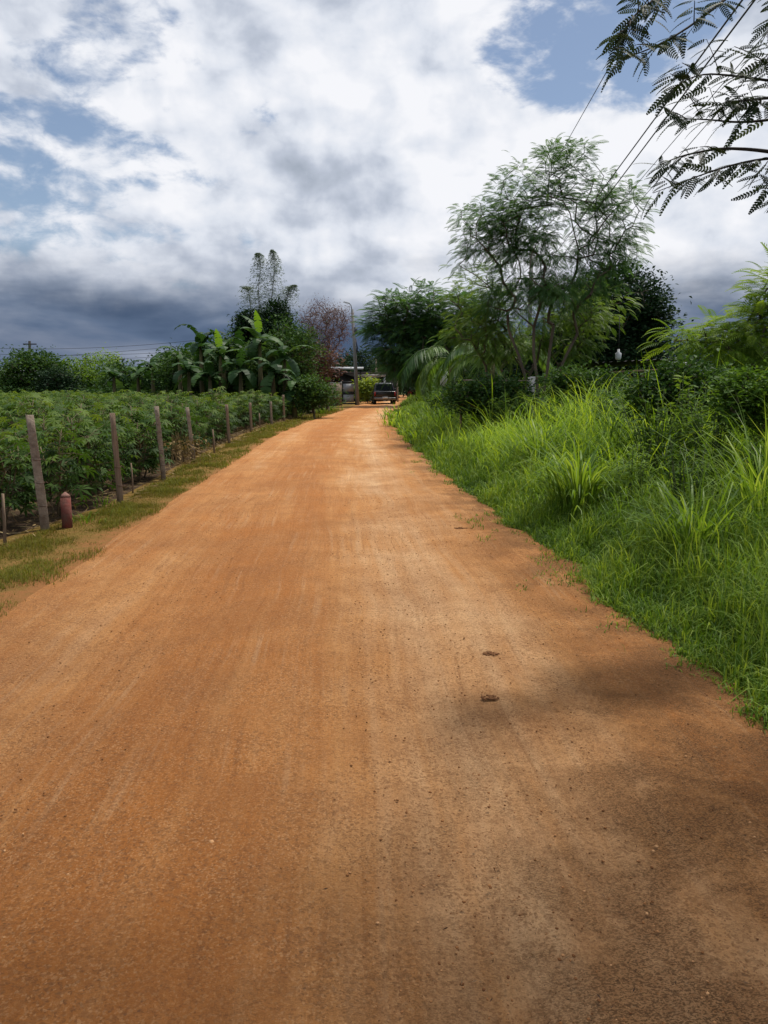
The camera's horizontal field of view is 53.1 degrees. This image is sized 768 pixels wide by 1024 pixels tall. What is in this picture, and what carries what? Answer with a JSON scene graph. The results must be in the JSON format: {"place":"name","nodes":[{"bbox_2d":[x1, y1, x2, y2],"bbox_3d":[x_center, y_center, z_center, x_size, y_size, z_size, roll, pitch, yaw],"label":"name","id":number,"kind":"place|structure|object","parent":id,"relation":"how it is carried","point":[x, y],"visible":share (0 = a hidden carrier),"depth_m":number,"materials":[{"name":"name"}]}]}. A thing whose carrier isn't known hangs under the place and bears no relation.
{"place":"outdoors","nodes":[
{"label":"outdoors","id":0,"kind":"place"},
{"bbox_2d":[0,411,315,538],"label":"field","id":1,"kind":"structure","parent":0,"point":[12,525],"depth_m":10.93,"materials":[{"name":"soil"}]},
{"bbox_2d":[0,434,44,528],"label":"cassava plant","id":2,"kind":"object","parent":1,"relation":"on","point":[12,502],"visible":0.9,"depth_m":8.58,"materials":[{"name":"green plant"}]},
{"bbox_2d":[2,392,45,429],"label":"cassava plant","id":3,"kind":"object","parent":1,"relation":"on","point":[12,406],"visible":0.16,"depth_m":14.88,"materials":[{"name":"green plant"}]},
{"bbox_2d":[1,424,51,498],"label":"cassava plant","id":4,"kind":"object","parent":1,"relation":"on","point":[19,439],"visible":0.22,"depth_m":10.46,"materials":[{"name":"green plant"}]},
{"bbox_2d":[0,397,54,470],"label":"cassava plant","id":5,"kind":"object","parent":1,"relation":"on","point":[12,413],"visible":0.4,"depth_m":14.07,"materials":[{"name":"green plant"}]},
{"bbox_2d":[0,411,69,493],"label":"cassava plant","id":6,"kind":"object","parent":1,"relation":"on","point":[37,424],"visible":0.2,"depth_m":11.10,"materials":[{"name":"green plant"}]},
{"bbox_2d":[20,426,98,516],"bbox_3d":[-3.982,-0.488,9.372,0.939,1.111,1.162,-6,11,-31],"label":"cassava plant","id":7,"kind":"object","parent":1,"relation":"on","point":[51,453],"visible":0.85,"depth_m":9.25,"materials":[{"name":"green plant"}]},
{"bbox_2d":[15,400,107,487],"bbox_3d":[-4.968,-1.054,11.989,1.438,1.375,1.162,0,9,0],"label":"cassava plant","id":8,"kind":"object","parent":1,"relation":"on","point":[68,410],"visible":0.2,"depth_m":11.83,"materials":[{"name":"green plant"}]},
{"bbox_2d":[41,408,126,502],"bbox_3d":[-4.028,-0.740,10.342,1.036,1.289,0.922,-7,11,-35],"label":"cassava plant","id":9,"kind":"object","parent":1,"relation":"on","point":[90,439],"visible":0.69,"depth_m":10.31,"materials":[{"name":"green plant"}]},
{"bbox_2d":[43,413,127,494],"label":"cassava plant","id":10,"kind":"object","parent":1,"relation":"on","point":[103,455],"visible":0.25,"depth_m":11.06,"materials":[{"name":"green plant"}]},
{"bbox_2d":[69,393,108,412],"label":"cassava plant","id":11,"kind":"object","parent":1,"relation":"on","point":[88,404],"visible":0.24,"depth_m":21.18,"materials":[{"name":"green plant"}]},
{"bbox_2d":[98,366,126,393],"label":"banana plant","id":12,"kind":"object","parent":1,"relation":"on","point":[113,373],"visible":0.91,"depth_m":46.34,"materials":[{"name":"green plant"}]},
{"bbox_2d":[89,414,141,488],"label":"cassava plant","id":13,"kind":"object","parent":1,"relation":"on","point":[120,438],"visible":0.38,"depth_m":11.96,"materials":[{"name":"green plant"}]},
{"bbox_2d":[123,366,147,393],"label":"banana plant","id":14,"kind":"object","parent":1,"relation":"on","point":[136,381],"visible":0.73,"depth_m":46.30,"materials":[{"name":"green plant"}]},
{"bbox_2d":[119,416,161,481],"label":"cassava plant","id":15,"kind":"object","parent":1,"relation":"on","point":[138,436],"visible":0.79,"depth_m":12.74,"materials":[{"name":"green plant"}]},
{"bbox_2d":[108,401,178,477],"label":"cassava plant","id":16,"kind":"object","parent":1,"relation":"on","point":[144,420],"visible":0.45,"depth_m":13.20,"materials":[{"name":"green plant"}]},
{"bbox_2d":[130,353,164,391],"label":"banana plant","id":17,"kind":"object","parent":1,"relation":"on","point":[141,369],"visible":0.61,"depth_m":45.31,"materials":[{"name":"green plant"}]},
{"bbox_2d":[0,414,305,545],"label":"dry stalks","id":18,"kind":"object","parent":1,"relation":"on","point":[204,450],"visible":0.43,"depth_m":13.17,"materials":[{"name":"plant"}]},
{"bbox_2d":[138,403,175,458],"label":"cassava plant","id":19,"kind":"object","parent":1,"relation":"on","point":[165,437],"visible":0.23,"depth_m":15.72,"materials":[{"name":"green plant"}]},
{"bbox_2d":[0,389,315,415],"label":"cassava crop","id":20,"kind":"object","parent":1,"relation":"on","point":[105,395],"visible":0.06,"depth_m":37.68,"materials":[{"name":"green plant"}]},
{"bbox_2d":[156,346,195,391],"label":"banana plant","id":21,"kind":"object","parent":1,"relation":"on","point":[180,355],"visible":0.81,"depth_m":40.26,"materials":[{"name":"green plant"}]},
{"bbox_2d":[159,399,198,459],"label":"cassava plant","id":22,"kind":"object","parent":1,"relation":"on","point":[179,422],"visible":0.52,"depth_m":16.44,"materials":[{"name":"green plant"}]},
{"bbox_2d":[161,401,202,450],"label":"cassava plant","id":23,"kind":"object","parent":1,"relation":"on","point":[190,410],"visible":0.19,"depth_m":17.34,"materials":[{"name":"green plant"}]},
{"bbox_2d":[172,360,207,395],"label":"banana plant","id":24,"kind":"object","parent":1,"relation":"on","point":[186,378],"visible":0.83,"depth_m":38.38,"materials":[{"name":"green plant"}]},
{"bbox_2d":[174,324,226,396],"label":"banana plant","id":25,"kind":"object","parent":1,"relation":"on","point":[200,338],"visible":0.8,"depth_m":39.13,"materials":[{"name":"green plant"}]},
{"bbox_2d":[179,397,221,445],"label":"cassava plant","id":26,"kind":"object","parent":1,"relation":"on","point":[200,410],"visible":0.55,"depth_m":19.77,"materials":[{"name":"green plant"}]},
{"bbox_2d":[144,329,262,395],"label":"tree","id":27,"kind":"object","parent":1,"relation":"on","point":[169,371],"visible":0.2,"depth_m":41.70,"materials":[{"name":"green plant"}]},
{"bbox_2d":[186,360,227,394],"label":"banana plant","id":28,"kind":"object","parent":1,"relation":"on","point":[211,377],"visible":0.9,"depth_m":36.83,"materials":[{"name":"green plant"}]},
{"bbox_2d":[204,397,232,442],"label":"cassava plant","id":29,"kind":"object","parent":1,"relation":"on","point":[222,426],"visible":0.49,"depth_m":21.32,"materials":[{"name":"green plant"}]},
{"bbox_2d":[204,386,237,429],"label":"cassava plant","id":30,"kind":"object","parent":1,"relation":"on","point":[218,394],"visible":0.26,"depth_m":23.52,"materials":[{"name":"green plant"}]},
{"bbox_2d":[198,329,249,393],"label":"banana plant","id":31,"kind":"object","parent":1,"relation":"on","point":[220,351],"visible":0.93,"depth_m":37.14,"materials":[{"name":"green plant"}]},
{"bbox_2d":[205,329,247,392],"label":"banana plant","id":32,"kind":"object","parent":1,"relation":"on","point":[229,348],"visible":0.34,"depth_m":40.02,"materials":[{"name":"green plant"}]},
{"bbox_2d":[228,393,248,430],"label":"cassava plant","id":33,"kind":"object","parent":1,"relation":"on","point":[238,401],"visible":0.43,"depth_m":26.31,"materials":[{"name":"green plant"}]},
{"bbox_2d":[221,347,258,397],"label":"banana plant","id":34,"kind":"object","parent":1,"relation":"on","point":[239,374],"visible":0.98,"depth_m":36.74,"materials":[{"name":"green plant"}]},
{"bbox_2d":[226,306,262,349],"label":"dense tree","id":35,"kind":"object","parent":1,"relation":"on","point":[241,321],"visible":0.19,"depth_m":45.17,"materials":[{"name":"green plant"}]},
{"bbox_2d":[244,389,265,424],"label":"cassava plant","id":36,"kind":"object","parent":1,"relation":"on","point":[261,400],"visible":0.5,"depth_m":29.74,"materials":[{"name":"green plant"}]},
{"bbox_2d":[234,310,283,392],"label":"banana plant","id":37,"kind":"object","parent":1,"relation":"on","point":[257,344],"visible":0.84,"depth_m":37.94,"materials":[{"name":"green plant"}]},
{"bbox_2d":[249,357,295,418],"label":"banana plant","id":38,"kind":"object","parent":1,"relation":"on","point":[269,381],"visible":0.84,"depth_m":36.11,"materials":[{"name":"green plant"}]},
{"bbox_2d":[224,313,329,395],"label":"tree","id":39,"kind":"object","parent":1,"relation":"on","point":[295,338],"visible":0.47,"depth_m":40.64,"materials":[{"name":"green plant"}]},
{"bbox_2d":[247,297,318,389],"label":"dense tree","id":40,"kind":"object","parent":1,"relation":"on","point":[278,309],"visible":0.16,"depth_m":44.13,"materials":[{"name":"green plant"}]},
{"bbox_2d":[266,345,312,417],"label":"banana plant","id":41,"kind":"object","parent":1,"relation":"on","point":[284,359],"visible":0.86,"depth_m":37.08,"materials":[{"name":"green plant"}]},
{"bbox_2d":[277,373,306,418],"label":"banana plant","id":42,"kind":"object","parent":1,"relation":"on","point":[287,393],"visible":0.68,"depth_m":36.26,"materials":[{"name":"green plant"}]},
{"bbox_2d":[0,402,365,616],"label":"verge","id":43,"kind":"structure","parent":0,"point":[22,593],"depth_m":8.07,"materials":[{"name":"green plant"}]},
{"bbox_2d":[25,415,51,529],"bbox_3d":[-3.786,-0.350,8.460,0.201,1.428,0.115,-5,11,-28],"label":"fence post","id":44,"kind":"object","parent":43,"relation":"on","point":[42,504],"visible":0.97,"depth_m":8.41,"materials":[{"name":"wood"}]},
{"bbox_2d":[60,492,72,528],"bbox_3d":[-3.576,0.029,8.656,0.116,0.515,0.115,0,9,0],"label":"marker post","id":45,"kind":"object","parent":43,"relation":"on","point":[66,508],"visible":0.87,"depth_m":8.61,"materials":[{"name":"red paint"}]},
{"bbox_2d":[109,413,125,502],"bbox_3d":[-3.536,-0.624,10.246,0.161,1.384,0.102,-4,10,-25],"label":"fence post","id":46,"kind":"object","parent":43,"relation":"on","point":[118,481],"visible":0.95,"depth_m":10.19,"materials":[{"name":"grey wood"}]},
{"bbox_2d":[154,406,166,480],"bbox_3d":[-3.709,-1.057,12.815,0.184,1.400,0.100,-5,11,-26],"label":"fence post","id":47,"kind":"object","parent":43,"relation":"on","point":[160,443],"visible":0.87,"depth_m":12.76,"materials":[{"name":"wood"}]},
{"bbox_2d":[163,428,218,465],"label":"dead weeds","id":48,"kind":"object","parent":43,"relation":"on","point":[181,456],"visible":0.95,"depth_m":15.72,"materials":[{"name":"plant"}]},
{"bbox_2d":[72,404,342,524],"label":"weed tufts","id":49,"kind":"object","parent":43,"relation":"on","point":[87,519],"visible":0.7,"depth_m":10.05,"materials":[{"name":"green plant"}]},
{"bbox_2d":[343,301,359,404],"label":"street lamp","id":50,"kind":"object","parent":43,"relation":"on","point":[355,347],"visible":0.89,"depth_m":60.75,"materials":[{"name":"metal"}]},
{"bbox_2d":[0,395,767,1023],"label":"road","id":51,"kind":"structure","parent":0,"point":[168,905],"depth_m":3.09,"materials":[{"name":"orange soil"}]},
{"bbox_2d":[372,383,395,403],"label":"pickup truck","id":52,"kind":"object","parent":51,"relation":"on","point":[385,392],"visible":0.84,"depth_m":62.36,"materials":[{"name":"paint"}]},
{"bbox_2d":[0,0,767,378],"label":"sky","id":53,"kind":"structure","parent":0,"point":[150,149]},
{"bbox_2d":[92,393,767,735],"bbox_3d":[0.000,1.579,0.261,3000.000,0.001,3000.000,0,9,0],"label":"ground","id":54,"kind":"structure","parent":0,"point":[611,593],"depth_m":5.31,"materials":[{"name":"green plant"}]},
{"bbox_2d":[0,344,78,393],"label":"broadleaf tree","id":55,"kind":"object","parent":54,"relation":"on","point":[25,363],"visible":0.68,"depth_m":50.44,"materials":[{"name":"green plant"}]},
{"bbox_2d":[29,361,94,393],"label":"bushy tree","id":56,"kind":"object","parent":54,"relation":"on","point":[56,380],"visible":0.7,"depth_m":48.72,"materials":[{"name":"green plant"}]},
{"bbox_2d":[59,353,104,393],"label":"bushy tree","id":57,"kind":"object","parent":54,"relation":"on","point":[89,375],"visible":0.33,"depth_m":54.80,"materials":[{"name":"green plant"}]},
{"bbox_2d":[72,342,129,393],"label":"bushy tree","id":58,"kind":"object","parent":54,"relation":"on","point":[100,361],"visible":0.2,"depth_m":56.51,"materials":[{"name":"green plant"}]},
{"bbox_2d":[92,356,159,394],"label":"bushy tree","id":59,"kind":"object","parent":54,"relation":"on","point":[105,379],"visible":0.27,"depth_m":52.53,"materials":[{"name":"green plant"}]},
{"bbox_2d":[0,383,341,404],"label":"hedgerow","id":60,"kind":"object","parent":54,"relation":"on","point":[81,390],"visible":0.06,"depth_m":49.19,"materials":[{"name":"green plant"}]},
{"bbox_2d":[235,249,299,321],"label":"bamboo clump","id":61,"kind":"object","parent":54,"relation":"on","point":[258,263],"visible":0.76,"depth_m":47.45,"materials":[{"name":"green plant"}]},
{"bbox_2d":[283,371,348,418],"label":"shrub","id":62,"kind":"object","parent":54,"relation":"on","point":[313,397],"visible":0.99,"depth_m":36.20,"materials":[{"name":"green plant"}]},
{"bbox_2d":[295,341,350,412],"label":"maroon shrub","id":63,"kind":"object","parent":54,"relation":"on","point":[328,357],"visible":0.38,"depth_m":44.01,"materials":[{"name":"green plant"}]},
{"bbox_2d":[295,293,356,410],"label":"bare tree","id":64,"kind":"object","parent":54,"relation":"on","point":[327,323],"visible":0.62,"depth_m":45.57,"materials":[{"name":"brown plant"}]},
{"bbox_2d":[324,351,358,381],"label":"dark tree","id":65,"kind":"object","parent":54,"relation":"on","point":[346,362],"visible":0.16,"depth_m":79.80,"materials":[{"name":"green plant"}]},
{"bbox_2d":[340,381,355,404],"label":"gate","id":66,"kind":"structure","parent":54,"relation":"on","point":[349,388],"depth_m":61.23,"materials":[{"name":"grey metal"}]},
{"bbox_2d":[334,345,380,371],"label":"dark tree","id":67,"kind":"object","parent":54,"relation":"on","point":[360,358],"visible":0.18,"depth_m":92.48,"materials":[{"name":"green plant"}]},
{"bbox_2d":[335,372,396,400],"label":"house","id":68,"kind":"structure","parent":54,"relation":"on","point":[348,376],"depth_m":75.85,"materials":[{"name":"white paint"}]},
{"bbox_2d":[351,372,380,403],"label":"yellow bush","id":69,"kind":"object","parent":54,"relation":"on","point":[366,388],"visible":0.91,"depth_m":64.64,"materials":[{"name":"green plant"}]},
{"bbox_2d":[350,278,501,395],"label":"feathery tree","id":70,"kind":"object","parent":54,"relation":"on","point":[409,333],"visible":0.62,"depth_m":55.28,"materials":[{"name":"green plant"}]},
{"bbox_2d":[395,340,503,403],"bbox_3d":[2.653,-5.107,30.487,4.482,3.522,3.774,0,9,0],"label":"young palm","id":71,"kind":"object","parent":54,"relation":"on","point":[426,353],"visible":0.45,"depth_m":29.75,"materials":[{"name":"green plant"}]},
{"bbox_2d":[463,396,500,432],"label":"leafy weed","id":72,"kind":"object","parent":54,"relation":"on","point":[479,416],"visible":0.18,"depth_m":19.57,"materials":[{"name":"green plant"}]},
{"bbox_2d":[433,368,546,419],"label":"shrub","id":73,"kind":"object","parent":54,"relation":"on","point":[468,392],"visible":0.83,"depth_m":19.48,"materials":[{"name":"green plant"}]},
{"bbox_2d":[434,334,554,393],"bbox_3d":[4.085,-4.860,28.731,4.043,3.609,4.186,-7,11,-35],"label":"young palm","id":74,"kind":"object","parent":54,"relation":"on","point":[450,359],"visible":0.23,"depth_m":28.17,"materials":[{"name":"green plant"}]},
{"bbox_2d":[483,387,537,434],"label":"leafy weed","id":75,"kind":"object","parent":54,"relation":"on","point":[500,406],"visible":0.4,"depth_m":18.58,"materials":[{"name":"green plant"}]},
{"bbox_2d":[450,328,589,392],"bbox_3d":[7.320,-7.155,39.459,9.047,4.740,6.645,0,9,0],"label":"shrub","id":76,"kind":"object","parent":54,"relation":"on","point":[529,364],"visible":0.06,"depth_m":38.10,"materials":[{"name":"green plant"}]},
{"bbox_2d":[414,368,628,415],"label":"undergrowth","id":77,"kind":"object","parent":54,"relation":"on","point":[433,389],"visible":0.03,"depth_m":39.34,"materials":[{"name":"green plant"}]},
{"bbox_2d":[504,393,546,428],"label":"leafy weed","id":78,"kind":"object","parent":54,"relation":"on","point":[526,416],"visible":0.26,"depth_m":18.75,"materials":[{"name":"green plant"}]},
{"bbox_2d":[479,407,583,475],"bbox_3d":[2.539,-1.119,12.293,2.108,1.392,2.092,0,9,0],"label":"grass clump","id":79,"kind":"object","parent":54,"relation":"on","point":[541,447],"visible":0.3,"depth_m":12.13,"materials":[{"name":"green plant"}]},
{"bbox_2d":[425,254,641,406],"bbox_3d":[4.559,-4.917,23.496,6.650,5.537,3.163,0,9,0],"label":"slender tree","id":80,"kind":"object","parent":54,"relation":"on","point":[486,332],"visible":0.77,"depth_m":23.16,"materials":[{"name":"green plant"}]},
{"bbox_2d":[439,132,659,412],"bbox_3d":[4.527,-6.054,21.355,6.064,8.478,3.630,0,9,0],"label":"slender tree","id":81,"kind":"object","parent":54,"relation":"on","point":[549,292],"visible":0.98,"depth_m":20.83,"materials":[{"name":"green plant"}]},
{"bbox_2d":[533,393,599,430],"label":"leafy weed","id":82,"kind":"object","parent":54,"relation":"on","point":[552,413],"visible":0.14,"depth_m":15.76,"materials":[{"name":"green plant"}]},
{"bbox_2d":[374,334,767,633],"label":"tall grass","id":83,"kind":"structure","parent":54,"relation":"on","point":[612,436],"depth_m":11.59,"materials":[{"name":"green plant"}]},
{"bbox_2d":[480,431,671,522],"bbox_3d":[2.224,-0.440,8.805,2.304,1.191,2.144,-3,10,-18],"label":"grass clump","id":84,"kind":"object","parent":54,"relation":"on","point":[579,478],"visible":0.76,"depth_m":8.71,"materials":[{"name":"green plant"}]},
{"bbox_2d":[526,359,637,411],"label":"shrub","id":85,"kind":"object","parent":54,"relation":"on","point":[558,382],"visible":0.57,"depth_m":18.44,"materials":[{"name":"green plant"}]},
{"bbox_2d":[530,257,693,377],"bbox_3d":[10.915,-8.273,36.989,7.521,7.764,6.533,0,9,0],"label":"dense tree","id":86,"kind":"object","parent":54,"relation":"on","point":[652,308],"visible":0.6,"depth_m":35.78,"materials":[{"name":"green plant"}]},
{"bbox_2d":[586,387,639,442],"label":"leafy weed","id":87,"kind":"object","parent":54,"relation":"on","point":[596,397],"visible":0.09,"depth_m":14.72,"materials":[{"name":"green plant"}]},
{"bbox_2d":[590,389,660,461],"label":"leafy weed","id":88,"kind":"object","parent":54,"relation":"on","point":[615,405],"visible":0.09,"depth_m":13.77,"materials":[{"name":"green plant"}]},
{"bbox_2d":[609,438,656,494],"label":"leafy weed","id":89,"kind":"object","parent":54,"relation":"on","point":[632,471],"visible":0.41,"depth_m":9.01,"materials":[{"name":"green plant"}]},
{"bbox_2d":[569,357,697,412],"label":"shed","id":90,"kind":"structure","parent":54,"relation":"on","point":[622,363],"depth_m":24.39,"materials":[{"name":"metal"}]},
{"bbox_2d":[614,385,693,491],"bbox_3d":[3.484,-0.803,9.909,0.973,1.652,0.674,0,9,0],"label":"leafy weed","id":91,"kind":"object","parent":54,"relation":"on","point":[649,431],"visible":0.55,"depth_m":9.87,"materials":[{"name":"green plant"}]},
{"bbox_2d":[608,343,735,446],"bbox_3d":[4.404,-1.304,11.441,2.222,2.336,1.557,0,9,0],"label":"shrub","id":92,"kind":"object","parent":54,"relation":"on","point":[666,370],"visible":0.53,"depth_m":11.17,"materials":[{"name":"green plant"}]},
{"bbox_2d":[591,449,767,575],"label":"grass clump","id":93,"kind":"object","parent":54,"relation":"on","point":[685,524],"visible":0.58,"depth_m":6.29,"materials":[{"name":"green plant"}]},
{"bbox_2d":[595,0,767,219],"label":"overhanging tree","id":94,"kind":"object","parent":54,"relation":"on","point":[621,37],"visible":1,"depth_m":4.63,"materials":[{"name":"green plant"}]},
{"bbox_2d":[652,372,712,483],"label":"leafy weed","id":95,"kind":"object","parent":54,"relation":"on","point":[685,411],"visible":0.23,"depth_m":10.29,"materials":[{"name":"green plant"}]},
{"bbox_2d":[661,435,710,510],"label":"leafy weed","id":96,"kind":"object","parent":54,"relation":"on","point":[680,477],"visible":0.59,"depth_m":7.64,"materials":[{"name":"green plant"}]},
{"bbox_2d":[637,242,767,381],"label":"fern leaved tree","id":97,"kind":"object","parent":54,"relation":"on","point":[741,340],"visible":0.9,"depth_m":14.43,"materials":[{"name":"green plant"}]},
{"bbox_2d":[640,381,767,529],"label":"grass clump","id":98,"kind":"object","parent":54,"relation":"on","point":[752,476],"visible":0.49,"depth_m":6.84,"materials":[{"name":"green plant"}]},
{"bbox_2d":[683,389,737,504],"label":"leafy weed","id":99,"kind":"object","parent":54,"relation":"on","point":[700,421],"visible":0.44,"depth_m":9.37,"materials":[{"name":"green plant"}]},
{"bbox_2d":[698,358,767,486],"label":"shrub","id":100,"kind":"object","parent":54,"relation":"on","point":[755,389],"visible":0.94,"depth_m":8.84,"materials":[{"name":"green plant"}]},
{"bbox_2d":[536,0,742,279],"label":"overhead cable","id":101,"kind":"object","parent":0,"point":[726,21],"visible":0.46,"depth_m":12.59,"materials":[{"name":"metal"}]},
{"bbox_2d":[548,0,755,274],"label":"overhead cable","id":102,"kind":"object","parent":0,"point":[742,16],"visible":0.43,"depth_m":10.99,"materials":[{"name":"metal"}]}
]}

